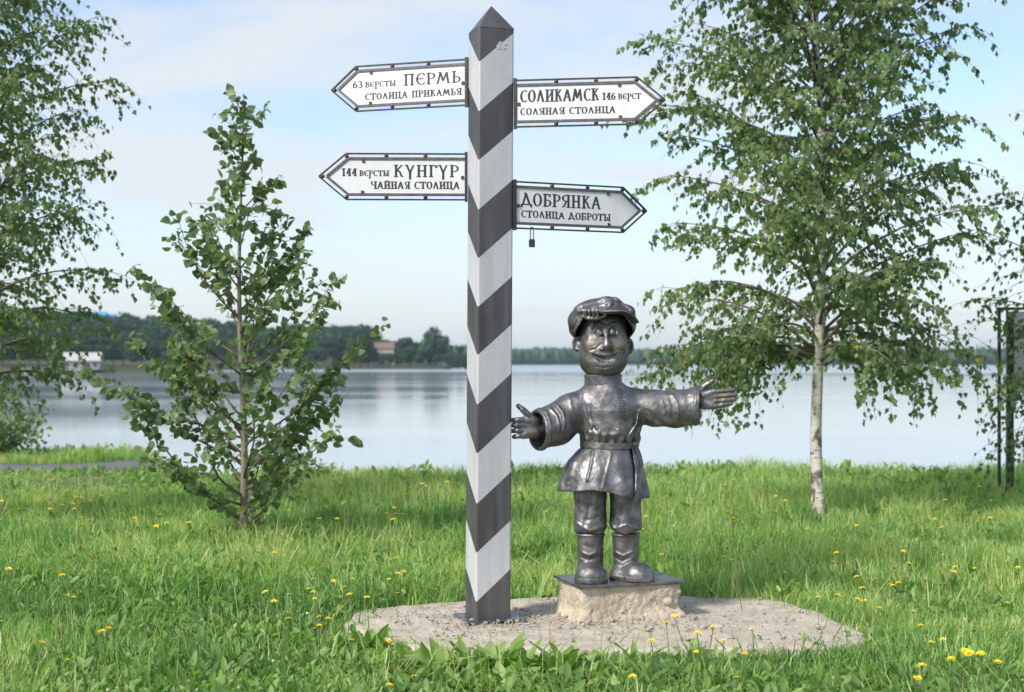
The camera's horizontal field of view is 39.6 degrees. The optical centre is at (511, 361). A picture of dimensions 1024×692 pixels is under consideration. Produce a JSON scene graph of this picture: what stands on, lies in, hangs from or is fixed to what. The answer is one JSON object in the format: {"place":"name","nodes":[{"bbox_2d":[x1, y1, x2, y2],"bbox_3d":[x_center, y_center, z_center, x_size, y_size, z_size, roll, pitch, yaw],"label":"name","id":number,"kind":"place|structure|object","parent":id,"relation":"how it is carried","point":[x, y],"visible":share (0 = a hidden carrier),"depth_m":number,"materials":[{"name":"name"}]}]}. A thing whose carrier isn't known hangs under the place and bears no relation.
{"place":"outdoors","nodes":[
{"label":"outdoors","id":0,"kind":"place"},
{"bbox_2d":[0,460,168,471],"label":"path","id":1,"kind":"structure","parent":0,"point":[121,465],"depth_m":21.23,"materials":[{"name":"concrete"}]},
{"bbox_2d":[374,342,394,365],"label":"house","id":2,"kind":"structure","parent":0,"point":[384,348],"depth_m":768.97,"materials":[{"name":"red"}]},
{"bbox_2d":[0,352,1023,691],"bbox_3d":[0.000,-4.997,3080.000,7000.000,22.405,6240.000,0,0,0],"label":"ground","id":3,"kind":"structure","parent":0,"point":[120,368],"depth_m":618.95,"materials":[{"name":"green plant"}]},
{"bbox_2d":[0,333,15,366],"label":"tree","id":4,"kind":"object","parent":3,"relation":"on","point":[5,341],"visible":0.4,"depth_m":555.28,"materials":[{"name":"green plant"}]},
{"bbox_2d":[9,335,30,366],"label":"tree","id":5,"kind":"object","parent":3,"relation":"on","point":[13,354],"visible":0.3,"depth_m":558.13,"materials":[{"name":"green plant"}]},
{"bbox_2d":[0,401,54,457],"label":"shrub","id":6,"kind":"object","parent":3,"relation":"on","point":[14,440],"visible":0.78,"depth_m":22.93,"materials":[{"name":"green plant"}]},
{"bbox_2d":[20,317,40,360],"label":"tree","id":7,"kind":"object","parent":3,"relation":"on","point":[30,327],"visible":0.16,"depth_m":751.71,"materials":[{"name":"green plant"}]},
{"bbox_2d":[16,640,44,686],"bbox_3d":[-2.243,1.411,6.632,0.035,0.247,0.035,26,3,-9],"label":"yellow flower","id":8,"kind":"object","parent":3,"relation":"on","point":[41,641],"visible":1,"depth_m":6.63,"materials":[{"name":"green plant"}]},
{"bbox_2d":[60,311,77,326],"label":"tree","id":9,"kind":"object","parent":3,"relation":"on","point":[70,318],"visible":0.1,"depth_m":809.59,"materials":[{"name":"green plant"}]},
{"bbox_2d":[49,339,88,361],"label":"tree","id":10,"kind":"object","parent":3,"relation":"on","point":[84,347],"visible":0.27,"depth_m":551.01,"materials":[{"name":"green plant"}]},
{"bbox_2d":[64,342,85,351],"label":"tree","id":11,"kind":"object","parent":3,"relation":"on","point":[80,347],"visible":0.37,"depth_m":550.31,"materials":[{"name":"green plant"}]},
{"bbox_2d":[0,0,150,446],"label":"birch tree","id":12,"kind":"object","parent":3,"relation":"on","point":[11,86],"visible":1,"depth_m":13.26,"materials":[{"name":"green plant"}]},
{"bbox_2d":[53,679,97,691],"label":"broadleaf weed","id":13,"kind":"object","parent":3,"relation":"on","point":[81,686],"visible":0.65,"depth_m":6.79,"materials":[{"name":"green plant"}]},
{"bbox_2d":[66,324,94,339],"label":"tree","id":14,"kind":"object","parent":3,"relation":"on","point":[75,334],"visible":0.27,"depth_m":747.12,"materials":[{"name":"green plant"}]},
{"bbox_2d":[61,352,102,369],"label":"boathouse","id":15,"kind":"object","parent":3,"relation":"on","point":[93,359],"visible":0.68,"depth_m":516.51,"materials":[{"name":"white"}]},
{"bbox_2d":[86,337,98,351],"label":"tree","id":16,"kind":"object","parent":3,"relation":"on","point":[93,341],"visible":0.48,"depth_m":562.83,"materials":[{"name":"green plant"}]},
{"bbox_2d":[84,316,114,340],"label":"tree","id":17,"kind":"object","parent":3,"relation":"on","point":[102,325],"visible":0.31,"depth_m":751.06,"materials":[{"name":"green plant"}]},
{"bbox_2d":[94,337,119,367],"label":"tree","id":18,"kind":"object","parent":3,"relation":"on","point":[108,350],"visible":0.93,"depth_m":551.78,"materials":[{"name":"green plant"}]},
{"bbox_2d":[91,317,128,360],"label":"tree","id":19,"kind":"object","parent":3,"relation":"on","point":[119,322],"visible":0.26,"depth_m":758.98,"materials":[{"name":"green plant"}]},
{"bbox_2d":[110,341,121,365],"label":"tree","id":20,"kind":"object","parent":3,"relation":"on","point":[117,356],"visible":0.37,"depth_m":568.95,"materials":[{"name":"green plant"}]},
{"bbox_2d":[117,338,128,364],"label":"tree","id":21,"kind":"object","parent":3,"relation":"on","point":[121,343],"visible":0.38,"depth_m":575.30,"materials":[{"name":"green plant"}]},
{"bbox_2d":[115,331,135,360],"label":"tree","id":22,"kind":"object","parent":3,"relation":"on","point":[126,333],"visible":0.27,"depth_m":750.07,"materials":[{"name":"green plant"}]},
{"bbox_2d":[117,312,143,359],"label":"tree","id":23,"kind":"object","parent":3,"relation":"on","point":[133,323],"visible":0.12,"depth_m":801.00,"materials":[{"name":"green plant"}]},
{"bbox_2d":[121,343,141,367],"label":"tree","id":24,"kind":"object","parent":3,"relation":"on","point":[133,355],"visible":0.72,"depth_m":552.10,"materials":[{"name":"green plant"}]},
{"bbox_2d":[121,336,154,364],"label":"tree","id":25,"kind":"object","parent":3,"relation":"on","point":[147,343],"visible":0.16,"depth_m":568.79,"materials":[{"name":"green plant"}]},
{"bbox_2d":[137,325,159,360],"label":"tree","id":26,"kind":"object","parent":3,"relation":"on","point":[144,328],"visible":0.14,"depth_m":762.64,"materials":[{"name":"green plant"}]},
{"bbox_2d":[142,340,162,360],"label":"tree","id":27,"kind":"object","parent":3,"relation":"on","point":[157,350],"visible":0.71,"depth_m":570.04,"materials":[{"name":"green plant"}]},
{"bbox_2d":[151,315,171,332],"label":"tree","id":28,"kind":"object","parent":3,"relation":"on","point":[163,327],"visible":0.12,"depth_m":809.94,"materials":[{"name":"green plant"}]},
{"bbox_2d":[161,327,178,341],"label":"tree","id":29,"kind":"object","parent":3,"relation":"on","point":[167,331],"visible":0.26,"depth_m":757.60,"materials":[{"name":"green plant"}]},
{"bbox_2d":[159,342,186,364],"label":"tree","id":30,"kind":"object","parent":3,"relation":"on","point":[163,357],"visible":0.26,"depth_m":558.32,"materials":[{"name":"green plant"}]},
{"bbox_2d":[206,337,226,360],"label":"tree","id":31,"kind":"object","parent":3,"relation":"on","point":[219,348],"visible":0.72,"depth_m":749.56,"materials":[{"name":"green plant"}]},
{"bbox_2d":[217,320,236,338],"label":"tree","id":32,"kind":"object","parent":3,"relation":"on","point":[228,325],"visible":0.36,"depth_m":789.55,"materials":[{"name":"green plant"}]},
{"bbox_2d":[224,330,235,351],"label":"tree","id":33,"kind":"object","parent":3,"relation":"on","point":[230,334],"visible":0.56,"depth_m":756.04,"materials":[{"name":"green plant"}]},
{"bbox_2d":[75,83,390,541],"bbox_3d":[-2.293,-0.329,11.713,2.548,3.885,1.817,0,0,0],"label":"sapling","id":34,"kind":"object","parent":3,"relation":"on","point":[279,446],"visible":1,"depth_m":11.65,"materials":[{"name":"green plant"}]},
{"bbox_2d":[232,332,252,353],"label":"tree","id":35,"kind":"object","parent":3,"relation":"on","point":[235,346],"visible":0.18,"depth_m":752.03,"materials":[{"name":"green plant"}]},
{"bbox_2d":[255,330,277,365],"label":"tree","id":36,"kind":"object","parent":3,"relation":"on","point":[262,338],"visible":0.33,"depth_m":758.50,"materials":[{"name":"green plant"}]},
{"bbox_2d":[266,338,281,359],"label":"tree","id":37,"kind":"object","parent":3,"relation":"on","point":[275,346],"visible":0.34,"depth_m":753.80,"materials":[{"name":"green plant"}]},
{"bbox_2d":[284,456,341,477],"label":"shrub","id":38,"kind":"object","parent":3,"relation":"on","point":[327,471],"visible":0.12,"depth_m":17.52,"materials":[{"name":"green plant"}]},
{"bbox_2d":[305,334,322,366],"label":"tree","id":39,"kind":"object","parent":3,"relation":"on","point":[312,355],"visible":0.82,"depth_m":751.10,"materials":[{"name":"green plant"}]},
{"bbox_2d":[309,336,333,366],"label":"tree","id":40,"kind":"object","parent":3,"relation":"on","point":[320,346],"visible":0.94,"depth_m":747.86,"materials":[{"name":"green plant"}]},
{"bbox_2d":[311,326,332,363],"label":"tree","id":41,"kind":"object","parent":3,"relation":"on","point":[323,331],"visible":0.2,"depth_m":794.91,"materials":[{"name":"green plant"}]},
{"bbox_2d":[316,629,346,651],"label":"broadleaf weed","id":42,"kind":"object","parent":3,"relation":"on","point":[331,644],"visible":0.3,"depth_m":7.65,"materials":[{"name":"green plant"}]},
{"bbox_2d":[325,332,346,359],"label":"tree","id":43,"kind":"object","parent":3,"relation":"on","point":[337,340],"visible":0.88,"depth_m":750.73,"materials":[{"name":"green plant"}]},
{"bbox_2d":[325,324,356,336],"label":"tree","id":44,"kind":"object","parent":3,"relation":"on","point":[341,330],"visible":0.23,"depth_m":795.16,"materials":[{"name":"green plant"}]},
{"bbox_2d":[324,643,362,662],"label":"broadleaf weed","id":45,"kind":"object","parent":3,"relation":"on","point":[356,653],"visible":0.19,"depth_m":7.34,"materials":[{"name":"green plant"}]},
{"bbox_2d":[342,336,357,366],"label":"tree","id":46,"kind":"object","parent":3,"relation":"on","point":[349,340],"visible":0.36,"depth_m":751.87,"materials":[{"name":"green plant"}]},
{"bbox_2d":[349,323,375,362],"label":"tree","id":47,"kind":"object","parent":3,"relation":"on","point":[361,329],"visible":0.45,"depth_m":809.09,"materials":[{"name":"green plant"}]},
{"bbox_2d":[355,339,372,366],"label":"tree","id":48,"kind":"object","parent":3,"relation":"on","point":[369,345],"visible":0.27,"depth_m":751.46,"materials":[{"name":"green plant"}]},
{"bbox_2d":[359,341,376,366],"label":"tree","id":49,"kind":"object","parent":3,"relation":"on","point":[371,351],"visible":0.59,"depth_m":757.59,"materials":[{"name":"green plant"}]},
{"bbox_2d":[348,624,388,651],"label":"broadleaf weed","id":50,"kind":"object","parent":3,"relation":"on","point":[367,637],"visible":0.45,"depth_m":7.63,"materials":[{"name":"green plant"}]},
{"bbox_2d":[378,354,386,364],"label":"tree","id":51,"kind":"object","parent":3,"relation":"on","point":[381,358],"visible":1,"depth_m":751.56,"materials":[{"name":"green plant"}]},
{"bbox_2d":[385,353,393,365],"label":"tree","id":52,"kind":"object","parent":3,"relation":"on","point":[389,359],"visible":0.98,"depth_m":762.24,"materials":[{"name":"green plant"}]},
{"bbox_2d":[392,353,402,366],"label":"tree","id":53,"kind":"object","parent":3,"relation":"on","point":[396,360],"visible":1,"depth_m":759.35,"materials":[{"name":"green plant"}]},
{"bbox_2d":[397,348,410,362],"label":"tree","id":54,"kind":"object","parent":3,"relation":"on","point":[403,353],"visible":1,"depth_m":755.99,"materials":[{"name":"green plant"}]},
{"bbox_2d":[391,639,419,664],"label":"broadleaf weed","id":55,"kind":"object","parent":3,"relation":"on","point":[400,648],"visible":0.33,"depth_m":7.26,"materials":[{"name":"green plant"}]},
{"bbox_2d":[399,337,418,365],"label":"tree","id":56,"kind":"object","parent":3,"relation":"on","point":[406,342],"visible":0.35,"depth_m":775.00,"materials":[{"name":"green plant"}]},
{"bbox_2d":[389,665,429,675],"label":"broadleaf weed","id":57,"kind":"object","parent":3,"relation":"on","point":[411,669],"visible":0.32,"depth_m":6.95,"materials":[{"name":"green plant"}]},
{"bbox_2d":[406,347,415,366],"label":"tree","id":58,"kind":"object","parent":3,"relation":"on","point":[413,353],"visible":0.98,"depth_m":760.19,"materials":[{"name":"green plant"}]},
{"bbox_2d":[413,349,426,366],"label":"tree","id":59,"kind":"object","parent":3,"relation":"on","point":[419,356],"visible":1,"depth_m":752.68,"materials":[{"name":"green plant"}]},
{"bbox_2d":[401,642,458,666],"bbox_3d":[-0.421,1.491,7.184,0.322,0.209,0.280,0,0,0],"label":"broadleaf weed","id":60,"kind":"object","parent":3,"relation":"on","point":[424,653],"visible":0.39,"depth_m":7.11,"materials":[{"name":"green plant"}]},
{"bbox_2d":[416,326,449,366],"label":"tree","id":61,"kind":"object","parent":3,"relation":"on","point":[430,346],"visible":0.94,"depth_m":757.75,"materials":[{"name":"green plant"}]},
{"bbox_2d":[431,353,441,366],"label":"tree","id":62,"kind":"object","parent":3,"relation":"on","point":[436,358],"visible":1,"depth_m":754.70,"materials":[{"name":"green plant"}]},
{"bbox_2d":[404,633,473,672],"bbox_3d":[-0.360,1.475,7.103,0.371,0.245,0.245,0,0,40],"label":"broadleaf weed","id":63,"kind":"object","parent":3,"relation":"on","point":[444,654],"visible":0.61,"depth_m":7.13,"materials":[{"name":"green plant"}]},
{"bbox_2d":[446,352,462,367],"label":"tree","id":64,"kind":"object","parent":3,"relation":"on","point":[454,361],"visible":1,"depth_m":750.37,"materials":[{"name":"green plant"}]},
{"bbox_2d":[444,650,474,671],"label":"broadleaf weed","id":65,"kind":"object","parent":3,"relation":"on","point":[457,653],"visible":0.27,"depth_m":7.29,"materials":[{"name":"green plant"}]},
{"bbox_2d":[449,635,470,655],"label":"broadleaf weed","id":66,"kind":"object","parent":3,"relation":"on","point":[461,643],"visible":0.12,"depth_m":7.43,"materials":[{"name":"green plant"}]},
{"bbox_2d":[459,353,466,368],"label":"tree","id":67,"kind":"object","parent":3,"relation":"on","point":[463,362],"visible":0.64,"depth_m":758.85,"materials":[{"name":"green plant"}]},
{"bbox_2d":[444,640,502,673],"bbox_3d":[-0.207,1.499,7.071,0.310,0.191,0.250,0,0,-26],"label":"broadleaf weed","id":68,"kind":"object","parent":3,"relation":"on","point":[462,654],"visible":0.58,"depth_m":7.06,"materials":[{"name":"green plant"}]},
{"bbox_2d":[451,671,497,690],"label":"broadleaf weed","id":69,"kind":"object","parent":3,"relation":"on","point":[482,678],"visible":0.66,"depth_m":6.65,"materials":[{"name":"green plant"}]},
{"bbox_2d":[468,641,514,671],"bbox_3d":[-0.107,1.509,7.170,0.247,0.167,0.297,0,0,0],"label":"broadleaf weed","id":70,"kind":"object","parent":3,"relation":"on","point":[491,647],"visible":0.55,"depth_m":7.22,"materials":[{"name":"green plant"}]},
{"bbox_2d":[482,631,527,667],"bbox_3d":[-0.055,1.491,7.192,0.280,0.200,0.318,0,0,0],"label":"broadleaf weed","id":71,"kind":"object","parent":3,"relation":"on","point":[518,642],"visible":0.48,"depth_m":7.23,"materials":[{"name":"green plant"}]},
{"bbox_2d":[503,637,542,666],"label":"broadleaf weed","id":72,"kind":"object","parent":3,"relation":"on","point":[531,652],"visible":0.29,"depth_m":7.17,"materials":[{"name":"green plant"}]},
{"bbox_2d":[516,644,560,670],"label":"broadleaf weed","id":73,"kind":"object","parent":3,"relation":"on","point":[530,661],"visible":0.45,"depth_m":7.11,"materials":[{"name":"green plant"}]},
{"bbox_2d":[529,649,564,672],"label":"broadleaf weed","id":74,"kind":"object","parent":3,"relation":"on","point":[551,661],"visible":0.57,"depth_m":7.03,"materials":[{"name":"green plant"}]},
{"bbox_2d":[529,641,586,675],"bbox_3d":[0.261,1.480,7.059,0.248,0.224,0.278,0,0,-32],"label":"broadleaf weed","id":75,"kind":"object","parent":3,"relation":"on","point":[573,653],"visible":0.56,"depth_m":7.03,"materials":[{"name":"green plant"}]},
{"bbox_2d":[573,652,597,668],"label":"broadleaf weed","id":76,"kind":"object","parent":3,"relation":"on","point":[589,657],"visible":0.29,"depth_m":7.17,"materials":[{"name":"green plant"}]},
{"bbox_2d":[570,661,610,686],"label":"broadleaf weed","id":77,"kind":"object","parent":3,"relation":"on","point":[588,672],"visible":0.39,"depth_m":6.85,"materials":[{"name":"green plant"}]},
{"bbox_2d":[578,649,615,664],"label":"broadleaf weed","id":78,"kind":"object","parent":3,"relation":"on","point":[599,655],"visible":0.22,"depth_m":7.26,"materials":[{"name":"green plant"}]},
{"bbox_2d":[344,596,865,661],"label":"concrete slab","id":79,"kind":"structure","parent":3,"relation":"on","point":[767,630],"depth_m":8.01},
{"bbox_2d":[453,6,525,623],"bbox_3d":[-0.134,-0.289,8.327,0.353,3.571,0.307,0,0,-19],"label":"striped post","id":80,"kind":"object","parent":79,"relation":"on","point":[489,316],"visible":1,"depth_m":8.21,"materials":[{"name":"grey paint"}]},
{"bbox_2d":[319,152,467,201],"bbox_3d":[-0.699,-1.088,8.360,0.875,0.293,0.023,0,0,-2],"label":"arrow sign","id":81,"kind":"object","parent":80,"relation":"attached to","point":[386,176],"visible":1,"depth_m":8.36,"materials":[{"name":"metal"}]},
{"bbox_2d":[331,57,468,111],"bbox_3d":[-0.677,-1.645,8.495,0.875,0.293,0.024,0,0,17],"label":"arrow sign","id":82,"kind":"object","parent":80,"relation":"attached to","point":[428,84],"visible":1,"depth_m":8.48,"materials":[{"name":"metal"}]},
{"bbox_2d":[513,179,646,232],"bbox_3d":[0.411,-0.909,8.405,0.875,0.293,0.024,0,0,-23],"label":"arrow sign","id":83,"kind":"object","parent":80,"relation":"attached to","point":[552,206],"visible":1,"depth_m":8.38,"materials":[{"name":"metal"}]},
{"bbox_2d":[529,227,534,246],"bbox_3d":[0.116,-0.727,8.280,0.034,0.119,0.018,0,0,-23],"label":"padlock","id":84,"kind":"object","parent":83,"relation":"hanging from","point":[531,242],"visible":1,"depth_m":8.27,"materials":[{"name":"grey metal"}]},
{"bbox_2d":[514,76,665,128],"bbox_3d":[0.444,-1.495,8.180,0.875,0.293,0.024,0,0,8],"label":"arrow sign","id":85,"kind":"object","parent":80,"relation":"attached to","point":[556,102],"visible":1,"depth_m":8.18,"materials":[{"name":"metal"}]},
{"bbox_2d":[357,595,853,645],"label":"gravel","id":86,"kind":"structure","parent":79,"relation":"on","point":[591,621],"depth_m":8.13,"materials":[{"name":"beige gravel"}]},
{"bbox_2d":[554,570,685,624],"bbox_3d":[0.634,1.409,8.474,0.713,0.242,0.482,0,0,-19],"label":"pedestal","id":87,"kind":"object","parent":79,"relation":"on","point":[619,601],"visible":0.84,"depth_m":8.29,"materials":[{"name":"concrete"}]},
{"bbox_2d":[511,296,737,584],"bbox_3d":[0.654,0.451,8.430,1.347,1.677,0.459,0,0,0],"label":"statue","id":88,"kind":"object","parent":87,"relation":"on","point":[605,412],"visible":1,"depth_m":8.33,"materials":[{"name":"grey metal"}]},
{"bbox_2d":[595,646,643,671],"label":"broadleaf weed","id":89,"kind":"object","parent":3,"relation":"on","point":[621,662],"visible":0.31,"depth_m":7.12,"materials":[{"name":"green plant"}]},
{"bbox_2d":[609,640,656,664],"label":"broadleaf weed","id":90,"kind":"object","parent":3,"relation":"on","point":[634,649],"visible":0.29,"depth_m":7.24,"materials":[{"name":"green plant"}]},
{"bbox_2d":[628,658,671,683],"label":"broadleaf weed","id":91,"kind":"object","parent":3,"relation":"on","point":[639,672],"visible":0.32,"depth_m":6.86,"materials":[{"name":"green plant"}]},
{"bbox_2d":[656,648,680,667],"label":"broadleaf weed","id":92,"kind":"object","parent":3,"relation":"on","point":[676,655],"visible":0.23,"depth_m":7.26,"materials":[{"name":"green plant"}]},
{"bbox_2d":[672,637,709,660],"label":"broadleaf weed","id":93,"kind":"object","parent":3,"relation":"on","point":[690,653],"visible":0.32,"depth_m":7.46,"materials":[{"name":"green plant"}]},
{"bbox_2d":[381,339,1005,363],"bbox_3d":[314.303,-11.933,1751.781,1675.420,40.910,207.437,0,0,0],"label":"forest","id":94,"kind":"object","parent":3,"relation":"on","point":[545,355],"visible":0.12,"depth_m":1705.37,"materials":[{"name":"green plant"}]},
{"bbox_2d":[700,643,741,667],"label":"broadleaf weed","id":95,"kind":"object","parent":3,"relation":"on","point":[734,650],"visible":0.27,"depth_m":7.40,"materials":[{"name":"green plant"}]},
{"bbox_2d":[601,0,1019,518],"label":"birch tree","id":96,"kind":"object","parent":3,"relation":"on","point":[808,183],"visible":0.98,"depth_m":13.03,"materials":[{"name":"green plant"}]},
{"bbox_2d":[851,606,882,653],"bbox_3d":[1.728,1.311,6.909,0.047,0.272,0.041,21,9,-7],"label":"yellow flower","id":97,"kind":"object","parent":3,"relation":"on","point":[878,607],"visible":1,"depth_m":6.91,"materials":[{"name":"green plant"}]},
{"bbox_2d":[958,648,970,691],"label":"yellow flower","id":98,"kind":"object","parent":3,"relation":"on","point":[964,649],"visible":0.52,"depth_m":5.92,"materials":[{"name":"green plant"}]},
{"bbox_2d":[964,650,985,691],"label":"yellow flower","id":99,"kind":"object","parent":3,"relation":"on","point":[968,652],"visible":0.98,"depth_m":5.83,"materials":[{"name":"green plant"}]},
{"bbox_2d":[973,653,984,691],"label":"yellow flower","id":100,"kind":"object","parent":3,"relation":"on","point":[978,654],"visible":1,"depth_m":5.73,"materials":[{"name":"green plant"}]},
{"bbox_2d":[944,110,1023,489],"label":"birch tree","id":101,"kind":"object","parent":3,"relation":"on","point":[1015,384],"visible":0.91,"depth_m":14.65,"materials":[{"name":"green plant"}]},
{"bbox_2d":[996,307,1023,494],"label":"board stand","id":102,"kind":"object","parent":3,"relation":"on","point":[1014,367],"visible":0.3,"depth_m":15.59,"materials":[{"name":"paint"}]},
{"bbox_2d":[0,365,1023,475],"bbox_3d":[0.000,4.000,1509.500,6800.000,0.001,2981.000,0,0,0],"label":"water","id":103,"kind":"structure","parent":0,"point":[409,417],"depth_m":95.27,"materials":[{"name":"blue liquid"}]},
{"bbox_2d":[0,0,1023,351],"label":"sky","id":104,"kind":"structure","parent":0,"point":[404,262],"materials":[{"name":"blue"}]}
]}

